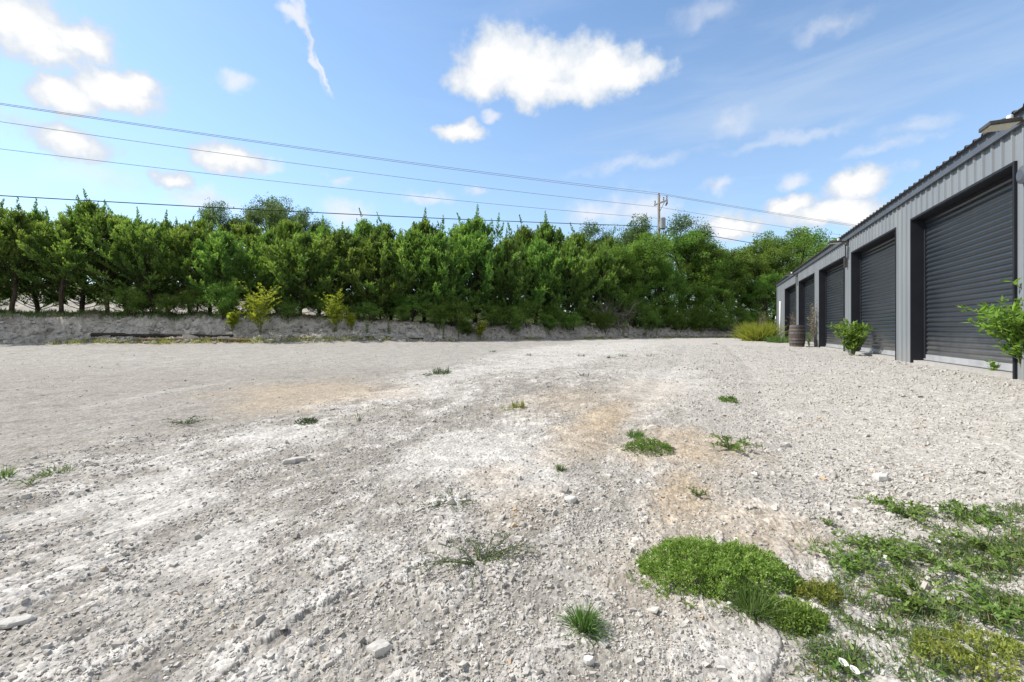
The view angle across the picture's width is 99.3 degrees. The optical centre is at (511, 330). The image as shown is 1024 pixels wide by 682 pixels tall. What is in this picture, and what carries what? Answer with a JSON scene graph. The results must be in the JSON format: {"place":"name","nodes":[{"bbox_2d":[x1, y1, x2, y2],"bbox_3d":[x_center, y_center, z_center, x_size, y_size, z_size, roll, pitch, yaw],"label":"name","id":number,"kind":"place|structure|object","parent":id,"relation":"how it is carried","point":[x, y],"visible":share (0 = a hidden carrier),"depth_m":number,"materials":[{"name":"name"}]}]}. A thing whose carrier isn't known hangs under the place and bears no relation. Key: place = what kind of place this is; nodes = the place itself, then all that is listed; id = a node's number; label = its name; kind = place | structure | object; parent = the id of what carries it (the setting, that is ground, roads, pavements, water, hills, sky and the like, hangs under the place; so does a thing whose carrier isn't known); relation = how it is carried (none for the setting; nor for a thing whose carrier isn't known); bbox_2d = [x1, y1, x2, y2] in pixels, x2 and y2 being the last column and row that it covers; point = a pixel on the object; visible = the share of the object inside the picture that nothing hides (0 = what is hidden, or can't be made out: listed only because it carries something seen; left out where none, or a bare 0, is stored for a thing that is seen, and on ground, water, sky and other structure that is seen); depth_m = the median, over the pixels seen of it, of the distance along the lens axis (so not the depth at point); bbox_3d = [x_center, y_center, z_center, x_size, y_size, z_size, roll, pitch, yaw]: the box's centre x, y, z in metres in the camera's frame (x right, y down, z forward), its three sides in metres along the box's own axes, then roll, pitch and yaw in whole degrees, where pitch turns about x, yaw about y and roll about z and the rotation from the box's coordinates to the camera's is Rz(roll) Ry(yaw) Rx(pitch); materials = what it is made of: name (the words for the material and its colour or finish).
{"place":"outdoors","nodes":[
{"label":"outdoors","id":0,"kind":"place"},
{"bbox_2d":[366,639,391,657],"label":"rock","id":1,"kind":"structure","parent":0,"point":[378,648],"depth_m":1.86,"materials":[{"name":"white stone"}]},
{"bbox_2d":[0,284,1023,681],"bbox_3d":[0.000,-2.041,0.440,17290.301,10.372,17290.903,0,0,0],"label":"ground","id":2,"kind":"structure","parent":0,"point":[48,406],"depth_m":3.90,"materials":[{"name":"grey gravel"}]},
{"bbox_2d":[0,202,48,306],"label":"cedar tree","id":3,"kind":"object","parent":2,"relation":"on","point":[5,291],"visible":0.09,"depth_m":29.88,"materials":[{"name":"green plant"}]},
{"bbox_2d":[0,197,72,312],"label":"cedar tree","id":4,"kind":"object","parent":2,"relation":"on","point":[20,231],"visible":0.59,"depth_m":27.06,"materials":[{"name":"green plant"}]},
{"bbox_2d":[0,198,80,311],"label":"cedar tree","id":5,"kind":"object","parent":2,"relation":"on","point":[47,299],"visible":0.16,"depth_m":30.52,"materials":[{"name":"green plant"}]},
{"bbox_2d":[10,205,105,312],"bbox_3d":[-28.662,-4.526,27.748,4.705,7.414,5.717,0,0,-42],"label":"cedar tree","id":6,"kind":"object","parent":2,"relation":"on","point":[63,251],"visible":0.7,"depth_m":27.12,"materials":[{"name":"green plant"}]},
{"bbox_2d":[9,188,132,311],"bbox_3d":[-30.799,-5.503,31.081,6.703,9.336,7.719,0,0,-36],"label":"cedar tree","id":7,"kind":"object","parent":2,"relation":"on","point":[86,207],"visible":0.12,"depth_m":30.38,"materials":[{"name":"green plant"}]},
{"bbox_2d":[31,199,164,311],"bbox_3d":[-26.878,-4.800,29.299,6.091,8.107,5.048,0,0,-3],"label":"cedar tree","id":8,"kind":"object","parent":2,"relation":"on","point":[96,225],"visible":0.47,"depth_m":28.42,"materials":[{"name":"green plant"}]},
{"bbox_2d":[97,286,151,315],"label":"bush","id":9,"kind":"object","parent":2,"relation":"on","point":[136,299],"visible":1,"depth_m":27.68,"materials":[{"name":"green plant"}]},
{"bbox_2d":[77,206,190,311],"bbox_3d":[-24.473,-4.567,29.055,5.565,7.309,7.021,0,0,24],"label":"cedar tree","id":10,"kind":"object","parent":2,"relation":"on","point":[137,231],"visible":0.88,"depth_m":28.01,"materials":[{"name":"green plant"}]},
{"bbox_2d":[70,202,198,310],"bbox_3d":[-28.558,-5.060,32.077,8.101,8.651,7.742,0,0,18],"label":"cedar tree","id":11,"kind":"object","parent":2,"relation":"on","point":[89,291],"visible":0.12,"depth_m":30.82,"materials":[{"name":"green plant"}]},
{"bbox_2d":[90,333,232,336],"bbox_3d":[-20.590,0.269,25.600,8.073,0.309,0.311,0,0,-1],"label":"fallen pole","id":12,"kind":"object","parent":2,"relation":"on","point":[138,335],"visible":0.85,"depth_m":25.51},
{"bbox_2d":[152,293,192,317],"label":"bush","id":13,"kind":"object","parent":2,"relation":"on","point":[168,302],"visible":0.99,"depth_m":27.85,"materials":[{"name":"green plant"}]},
{"bbox_2d":[136,214,229,312],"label":"cedar tree","id":14,"kind":"object","parent":2,"relation":"on","point":[187,236],"visible":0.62,"depth_m":29.20,"materials":[{"name":"green plant"}]},
{"bbox_2d":[173,286,213,312],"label":"bush","id":15,"kind":"object","parent":2,"relation":"on","point":[190,296],"visible":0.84,"depth_m":28.30,"materials":[{"name":"green plant"}]},
{"bbox_2d":[0,306,393,321],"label":"grass","id":16,"kind":"structure","parent":2,"relation":"on","point":[10,312],"depth_m":27.93,"materials":[{"name":"green plant"}]},
{"bbox_2d":[195,278,244,319],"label":"bush","id":17,"kind":"object","parent":2,"relation":"on","point":[228,297],"visible":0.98,"depth_m":27.47,"materials":[{"name":"green plant"}]},
{"bbox_2d":[196,197,248,248],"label":"tree","id":18,"kind":"object","parent":2,"relation":"on","point":[212,214],"visible":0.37,"depth_m":46.96,"materials":[{"name":"green plant"}]},
{"bbox_2d":[179,220,271,310],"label":"cedar tree","id":19,"kind":"object","parent":2,"relation":"on","point":[220,253],"visible":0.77,"depth_m":28.61,"materials":[{"name":"green plant"}]},
{"bbox_2d":[192,215,293,311],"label":"cedar tree","id":20,"kind":"object","parent":2,"relation":"on","point":[246,229],"visible":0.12,"depth_m":33.44,"materials":[{"name":"green plant"}]},
{"bbox_2d":[236,279,281,334],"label":"sapling","id":21,"kind":"object","parent":2,"relation":"on","point":[256,315],"visible":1,"depth_m":26.23,"materials":[{"name":"green plant"}]},
{"bbox_2d":[224,223,297,308],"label":"cedar tree","id":22,"kind":"object","parent":2,"relation":"on","point":[268,237],"visible":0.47,"depth_m":29.54,"materials":[{"name":"green plant"}]},
{"bbox_2d":[219,210,323,311],"bbox_3d":[-17.809,-5.065,34.372,8.149,8.823,8.526,0,0,-42],"label":"cedar tree","id":23,"kind":"object","parent":2,"relation":"on","point":[286,229],"visible":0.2,"depth_m":33.14,"materials":[{"name":"green plant"}]},
{"bbox_2d":[239,195,307,231],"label":"tree","id":24,"kind":"object","parent":2,"relation":"on","point":[256,217],"visible":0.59,"depth_m":46.63,"materials":[{"name":"green plant"}]},
{"bbox_2d":[249,223,347,314],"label":"cedar tree","id":25,"kind":"object","parent":2,"relation":"on","point":[298,242],"visible":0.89,"depth_m":29.45,"materials":[{"name":"green plant"}]},
{"bbox_2d":[282,205,337,233],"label":"tree","id":26,"kind":"object","parent":2,"relation":"on","point":[306,217],"visible":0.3,"depth_m":50.26,"materials":[{"name":"green plant"}]},
{"bbox_2d":[315,288,348,331],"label":"sapling","id":27,"kind":"object","parent":2,"relation":"on","point":[334,310],"visible":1,"depth_m":27.64,"materials":[{"name":"green plant"}]},
{"bbox_2d":[282,221,382,313],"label":"cedar tree","id":28,"kind":"object","parent":2,"relation":"on","point":[347,248],"visible":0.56,"depth_m":31.12,"materials":[{"name":"green plant"}]},
{"bbox_2d":[309,208,382,316],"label":"cedar tree","id":29,"kind":"object","parent":2,"relation":"on","point":[361,226],"visible":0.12,"depth_m":35.35,"materials":[{"name":"green plant"}]},
{"bbox_2d":[0,317,730,343],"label":"rubble","id":30,"kind":"object","parent":2,"relation":"on","point":[37,339],"visible":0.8,"depth_m":27.35,"materials":[{"name":"stone"}]},
{"bbox_2d":[0,334,732,344],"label":"grass","id":31,"kind":"structure","parent":2,"relation":"on","point":[164,340],"depth_m":25.66,"materials":[{"name":"green plant"}]},
{"bbox_2d":[333,224,416,317],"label":"cedar tree","id":32,"kind":"object","parent":2,"relation":"on","point":[373,264],"visible":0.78,"depth_m":31.01,"materials":[{"name":"green plant"}]},
{"bbox_2d":[345,212,429,319],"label":"cedar tree","id":33,"kind":"object","parent":2,"relation":"on","point":[385,231],"visible":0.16,"depth_m":35.75,"materials":[{"name":"green plant"}]},
{"bbox_2d":[354,222,457,319],"bbox_3d":[-7.907,-4.404,33.155,7.712,8.146,7.371,0,0,-14],"label":"cedar tree","id":34,"kind":"object","parent":2,"relation":"on","point":[410,247],"visible":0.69,"depth_m":31.96,"materials":[{"name":"green plant"}]},
{"bbox_2d":[388,292,432,321],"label":"bush","id":35,"kind":"object","parent":2,"relation":"on","point":[408,304],"visible":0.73,"depth_m":31.69,"materials":[{"name":"green plant"}]},
{"bbox_2d":[392,207,456,320],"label":"cedar tree","id":36,"kind":"object","parent":2,"relation":"on","point":[425,226],"visible":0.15,"depth_m":36.09,"materials":[{"name":"green plant"}]},
{"bbox_2d":[421,299,456,328],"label":"bush","id":37,"kind":"object","parent":2,"relation":"on","point":[441,312],"visible":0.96,"depth_m":31.19,"materials":[{"name":"green plant"}]},
{"bbox_2d":[404,222,479,321],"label":"cedar tree","id":38,"kind":"object","parent":2,"relation":"on","point":[439,241],"visible":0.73,"depth_m":32.47,"materials":[{"name":"green plant"}]},
{"bbox_2d":[427,295,479,328],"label":"bush","id":39,"kind":"object","parent":2,"relation":"on","point":[461,309],"visible":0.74,"depth_m":31.77,"materials":[{"name":"green plant"}]},
{"bbox_2d":[430,213,503,321],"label":"cedar tree","id":40,"kind":"object","parent":2,"relation":"on","point":[462,234],"visible":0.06,"depth_m":37.08,"materials":[{"name":"green plant"}]},
{"bbox_2d":[409,529,537,590],"bbox_3d":[-0.245,1.330,2.600,0.585,0.088,0.709,0,0,43],"label":"sprawling weed","id":41,"kind":"object","parent":2,"relation":"on","point":[472,562],"visible":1,"depth_m":2.60,"materials":[{"name":"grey plant"}]},
{"bbox_2d":[426,222,528,322],"bbox_3d":[-3.403,-4.583,35.549,8.558,8.753,7.434,0,0,-43],"label":"cedar tree","id":42,"kind":"object","parent":2,"relation":"on","point":[477,243],"visible":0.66,"depth_m":34.68,"materials":[{"name":"green plant"}]},
{"bbox_2d":[447,204,516,321],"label":"cedar tree","id":43,"kind":"object","parent":2,"relation":"on","point":[475,224],"visible":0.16,"depth_m":37.67,"materials":[{"name":"green plant"}]},
{"bbox_2d":[479,301,509,327],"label":"bush","id":44,"kind":"object","parent":2,"relation":"on","point":[496,310],"visible":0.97,"depth_m":34.14,"materials":[{"name":"green plant"}]},
{"bbox_2d":[466,229,534,322],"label":"cedar tree","id":45,"kind":"object","parent":2,"relation":"on","point":[511,273],"visible":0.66,"depth_m":36.03,"materials":[{"name":"green plant"}]},
{"bbox_2d":[490,304,528,332],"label":"bush","id":46,"kind":"object","parent":2,"relation":"on","point":[516,319],"visible":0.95,"depth_m":34.39,"materials":[{"name":"green plant"}]},
{"bbox_2d":[481,214,559,315],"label":"cedar tree","id":47,"kind":"object","parent":2,"relation":"on","point":[525,232],"visible":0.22,"depth_m":42.05,"materials":[{"name":"green plant"}]},
{"bbox_2d":[500,233,575,323],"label":"cedar tree","id":48,"kind":"object","parent":2,"relation":"on","point":[539,256],"visible":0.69,"depth_m":38.32,"materials":[{"name":"green plant"}]},
{"bbox_2d":[507,212,591,321],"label":"cedar tree","id":49,"kind":"object","parent":2,"relation":"on","point":[549,235],"visible":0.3,"depth_m":43.48,"materials":[{"name":"green plant"}]},
{"bbox_2d":[528,240,612,320],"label":"cedar tree","id":50,"kind":"object","parent":2,"relation":"on","point":[580,262],"visible":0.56,"depth_m":39.31,"materials":[{"name":"green plant"}]},
{"bbox_2d":[549,598,620,653],"bbox_3d":[0.343,1.400,2.015,0.385,0.286,0.400,0,0,43],"label":"grass tuft","id":51,"kind":"object","parent":2,"relation":"on","point":[587,624],"visible":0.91,"depth_m":2.00,"materials":[{"name":"green plant"}]},
{"bbox_2d":[568,218,618,250],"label":"tree","id":52,"kind":"object","parent":2,"relation":"on","point":[594,230],"visible":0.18,"depth_m":65.88,"materials":[{"name":"green plant"}]},
{"bbox_2d":[562,222,629,321],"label":"cedar tree","id":53,"kind":"object","parent":2,"relation":"on","point":[582,243],"visible":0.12,"depth_m":45.20,"materials":[{"name":"green plant"}]},
{"bbox_2d":[570,242,628,323],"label":"cedar tree","id":54,"kind":"object","parent":2,"relation":"on","point":[602,263],"visible":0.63,"depth_m":41.54,"materials":[{"name":"green plant"}]},
{"bbox_2d":[601,243,648,324],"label":"broadleaf tree","id":55,"kind":"object","parent":2,"relation":"on","point":[619,255],"visible":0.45,"depth_m":43.08,"materials":[{"name":"green plant"}]},
{"bbox_2d":[611,213,655,249],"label":"tree","id":56,"kind":"object","parent":2,"relation":"on","point":[627,237],"visible":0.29,"depth_m":64.06,"materials":[{"name":"green plant"}]},
{"bbox_2d":[609,298,662,326],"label":"bush","id":57,"kind":"object","parent":2,"relation":"on","point":[641,310],"visible":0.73,"depth_m":41.73,"materials":[{"name":"green plant"}]},
{"bbox_2d":[611,231,672,326],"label":"broadleaf tree","id":58,"kind":"object","parent":2,"relation":"on","point":[647,251],"visible":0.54,"depth_m":43.99,"materials":[{"name":"green plant"}]},
{"bbox_2d":[620,435,674,455],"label":"mat weed","id":59,"kind":"object","parent":2,"relation":"on","point":[643,445],"visible":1,"depth_m":4.67,"materials":[{"name":"green plant"}]},
{"bbox_2d":[654,193,667,326],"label":"utility pole","id":60,"kind":"object","parent":2,"relation":"on","point":[661,222],"visible":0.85,"depth_m":47.83,"materials":[{"name":"brown wood"}]},
{"bbox_2d":[0,195,802,251],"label":"overhead wire","id":61,"kind":"object","parent":60,"relation":"attached to","point":[326,213],"visible":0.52,"depth_m":35.20,"materials":[{"name":"black metal"}]},
{"bbox_2d":[1,103,851,224],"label":"overhead wire","id":62,"kind":"object","parent":60,"relation":"attached to","point":[381,158],"visible":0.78,"depth_m":36.78,"materials":[{"name":"metal"}]},
{"bbox_2d":[641,256,693,325],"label":"broadleaf tree","id":63,"kind":"object","parent":2,"relation":"on","point":[673,285],"visible":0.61,"depth_m":45.12,"materials":[{"name":"green plant"}]},
{"bbox_2d":[624,227,741,327],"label":"broadleaf tree","id":64,"kind":"object","parent":2,"relation":"on","point":[685,242],"visible":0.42,"depth_m":47.26,"materials":[{"name":"green plant"}]},
{"bbox_2d":[650,209,718,309],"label":"tree","id":65,"kind":"object","parent":2,"relation":"on","point":[682,225],"visible":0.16,"depth_m":62.63,"materials":[{"name":"green plant"}]},
{"bbox_2d":[672,233,740,326],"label":"broadleaf tree","id":66,"kind":"object","parent":2,"relation":"on","point":[706,260],"visible":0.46,"depth_m":47.00,"materials":[{"name":"green plant"}]},
{"bbox_2d":[692,271,738,327],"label":"broadleaf tree","id":67,"kind":"object","parent":2,"relation":"on","point":[717,281],"visible":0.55,"depth_m":45.83,"materials":[{"name":"green plant"}]},
{"bbox_2d":[624,533,807,610],"bbox_3d":[1.116,1.284,2.429,0.983,0.211,0.627,0,0,0],"label":"mat weed","id":68,"kind":"object","parent":2,"relation":"on","point":[725,557],"visible":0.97,"depth_m":2.35,"materials":[{"name":"green plant"}]},
{"bbox_2d":[688,245,776,328],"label":"broadleaf tree","id":69,"kind":"object","parent":2,"relation":"on","point":[735,254],"visible":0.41,"depth_m":48.02,"materials":[{"name":"green plant"}]},
{"bbox_2d":[713,578,797,629],"bbox_3d":[1.179,1.402,2.111,0.476,0.349,0.526,0,0,-33],"label":"grass tuft","id":70,"kind":"object","parent":2,"relation":"on","point":[752,603],"visible":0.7,"depth_m":2.10,"materials":[{"name":"green plant"}]},
{"bbox_2d":[728,320,788,340],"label":"grass clump","id":71,"kind":"object","parent":2,"relation":"on","point":[748,332],"visible":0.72,"depth_m":30.51,"materials":[{"name":"plant"}]},
{"bbox_2d":[739,270,785,325],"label":"broadleaf tree","id":72,"kind":"object","parent":2,"relation":"on","point":[759,287],"visible":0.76,"depth_m":47.47,"materials":[{"name":"green plant"}]},
{"bbox_2d":[732,238,803,316],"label":"broadleaf tree","id":73,"kind":"object","parent":2,"relation":"on","point":[768,259],"visible":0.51,"depth_m":49.25,"materials":[{"name":"green plant"}]},
{"bbox_2d":[739,226,827,325],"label":"broadleaf tree","id":74,"kind":"object","parent":2,"relation":"on","point":[802,237],"visible":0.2,"depth_m":51.24,"materials":[{"name":"green plant"}]},
{"bbox_2d":[752,591,839,638],"bbox_3d":[1.342,1.341,2.067,0.426,0.123,0.332,0,0,0],"label":"mat weed","id":75,"kind":"object","parent":2,"relation":"on","point":[820,618],"visible":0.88,"depth_m":2.01,"materials":[{"name":"green plant"}]},
{"bbox_2d":[789,325,805,346],"bbox_3d":[14.528,0.265,22.183,0.724,1.120,0.724,0,0,0],"label":"barrel","id":76,"kind":"object","parent":2,"relation":"on","point":[797,338],"visible":0.97,"depth_m":21.90,"materials":[{"name":"brown wood"}]},
{"bbox_2d":[780,226,839,269],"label":"broadleaf tree","id":77,"kind":"object","parent":2,"relation":"on","point":[819,240],"visible":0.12,"depth_m":56.35,"materials":[{"name":"green plant"}]},
{"bbox_2d":[792,577,847,610],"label":"mat weed","id":78,"kind":"object","parent":2,"relation":"on","point":[810,588],"visible":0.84,"depth_m":2.21,"materials":[{"name":"green plant"}]},
{"bbox_2d":[804,646,864,680],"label":"bindweed","id":79,"kind":"object","parent":2,"relation":"on","point":[838,663],"visible":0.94,"depth_m":1.79,"materials":[{"name":"green plant"}]},
{"bbox_2d":[827,318,873,354],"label":"leafy shrub","id":80,"kind":"object","parent":2,"relation":"on","point":[853,338],"visible":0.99,"depth_m":14.79,"materials":[{"name":"green plant"}]},
{"bbox_2d":[805,540,900,584],"bbox_3d":[1.945,1.327,2.521,0.400,0.101,0.430,0,0,-41],"label":"sprawling weed","id":81,"kind":"object","parent":2,"relation":"on","point":[845,563],"visible":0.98,"depth_m":2.51,"materials":[{"name":"green plant"}]},
{"bbox_2d":[833,648,875,681],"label":"bindweed","id":82,"kind":"object","parent":2,"relation":"on","point":[856,670],"visible":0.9,"depth_m":1.75,"materials":[{"name":"green plant"}]},
{"bbox_2d":[830,527,925,563],"bbox_3d":[2.229,1.320,2.620,0.452,0.138,0.370,0,0,18],"label":"sprawling weed","id":83,"kind":"object","parent":2,"relation":"on","point":[861,543],"visible":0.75,"depth_m":2.68,"materials":[{"name":"green plant"}]},
{"bbox_2d":[741,489,1023,681],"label":"ground cover","id":84,"kind":"object","parent":2,"relation":"on","point":[918,609],"visible":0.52,"depth_m":2.10,"materials":[{"name":"green plant"}]},
{"bbox_2d":[853,494,938,521],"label":"sprawling weed","id":85,"kind":"object","parent":2,"relation":"on","point":[912,513],"visible":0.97,"depth_m":3.09,"materials":[{"name":"green plant"}]},
{"bbox_2d":[775,103,1023,379],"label":"storage building","id":86,"kind":"structure","parent":2,"relation":"on","point":[905,273],"depth_m":10.71,"materials":[{"name":"metal"}]},
{"bbox_2d":[785,283,795,338],"bbox_3d":[18.652,-1.010,28.846,0.412,4.019,4.340,0,0,24],"label":"roll up door","id":87,"kind":"structure","parent":86,"relation":"in","point":[790,292],"depth_m":30.53,"materials":[{"name":"metal"}]},
{"bbox_2d":[799,272,814,345],"bbox_3d":[16.560,-0.985,23.952,0.663,4.069,4.340,0,0,24],"label":"roll up door","id":88,"kind":"structure","parent":86,"relation":"in","point":[806,285],"depth_m":25.09,"materials":[{"name":"metal"}]},
{"bbox_2d":[819,256,844,350],"bbox_3d":[14.360,-0.985,19.109,0.662,4.069,4.340,0,0,24],"label":"roll up door","id":89,"kind":"structure","parent":86,"relation":"in","point":[832,276],"depth_m":20.05,"materials":[{"name":"metal"}]},
{"bbox_2d":[851,227,895,359],"bbox_3d":[12.157,-0.985,14.266,0.662,4.069,4.340,0,0,24],"label":"roll up door","id":90,"kind":"structure","parent":86,"relation":"in","point":[873,267],"depth_m":14.66,"materials":[{"name":"metal"}]},
{"bbox_2d":[910,161,1017,378],"bbox_3d":[9.954,-0.985,9.424,0.662,4.069,4.340,0,0,24],"label":"roll up door","id":91,"kind":"structure","parent":86,"relation":"in","point":[961,249],"depth_m":9.57,"materials":[{"name":"metal"}]},
{"bbox_2d":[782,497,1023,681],"bbox_3d":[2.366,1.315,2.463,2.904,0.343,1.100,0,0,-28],"label":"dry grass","id":92,"kind":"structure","parent":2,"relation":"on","point":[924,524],"depth_m":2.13,"materials":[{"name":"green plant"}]},
{"bbox_2d":[854,561,989,628],"bbox_3d":[2.041,1.319,2.182,0.584,0.110,0.453,0,0,-25],"label":"sprawling weed","id":93,"kind":"object","parent":2,"relation":"on","point":[898,592],"visible":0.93,"depth_m":2.16,"materials":[{"name":"green plant"}]},
{"bbox_2d":[869,528,1023,599],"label":"sprawling weed","id":94,"kind":"object","parent":2,"relation":"on","point":[957,567],"visible":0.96,"depth_m":2.40,"materials":[{"name":"green plant"}]},
{"bbox_2d":[886,621,1023,681],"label":"mat weed","id":95,"kind":"object","parent":2,"relation":"on","point":[1007,645],"visible":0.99,"depth_m":1.80,"materials":[{"name":"green plant"}]},
{"bbox_2d":[926,520,1023,567],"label":"sprawling weed","id":96,"kind":"object","parent":2,"relation":"on","point":[993,550],"visible":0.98,"depth_m":2.54,"materials":[{"name":"green plant"}]},
{"bbox_2d":[930,499,1023,530],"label":"sprawling weed","id":97,"kind":"object","parent":2,"relation":"on","point":[957,505],"visible":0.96,"depth_m":2.93,"materials":[{"name":"green plant"}]},
{"bbox_2d":[942,579,1023,637],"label":"sprawling weed","id":98,"kind":"object","parent":2,"relation":"on","point":[996,609],"visible":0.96,"depth_m":2.03,"materials":[{"name":"green plant"}]},
{"bbox_2d":[956,277,1023,367],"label":"leafy shrub","id":99,"kind":"object","parent":2,"relation":"on","point":[998,317],"visible":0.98,"depth_m":7.53,"materials":[{"name":"green plant"}]},
{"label":"utility pole","id":100,"kind":"object","parent":2,"relation":"on","visible":0},
{"bbox_2d":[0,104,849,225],"bbox_3d":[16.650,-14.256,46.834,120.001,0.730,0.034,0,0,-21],"label":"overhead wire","id":101,"kind":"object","parent":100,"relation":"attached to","point":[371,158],"visible":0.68,"depth_m":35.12,"materials":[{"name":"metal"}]},
{"bbox_2d":[0,0,1023,318],"label":"sky","id":102,"kind":"structure","parent":0,"point":[827,110],"materials":[{"name":"blue"}]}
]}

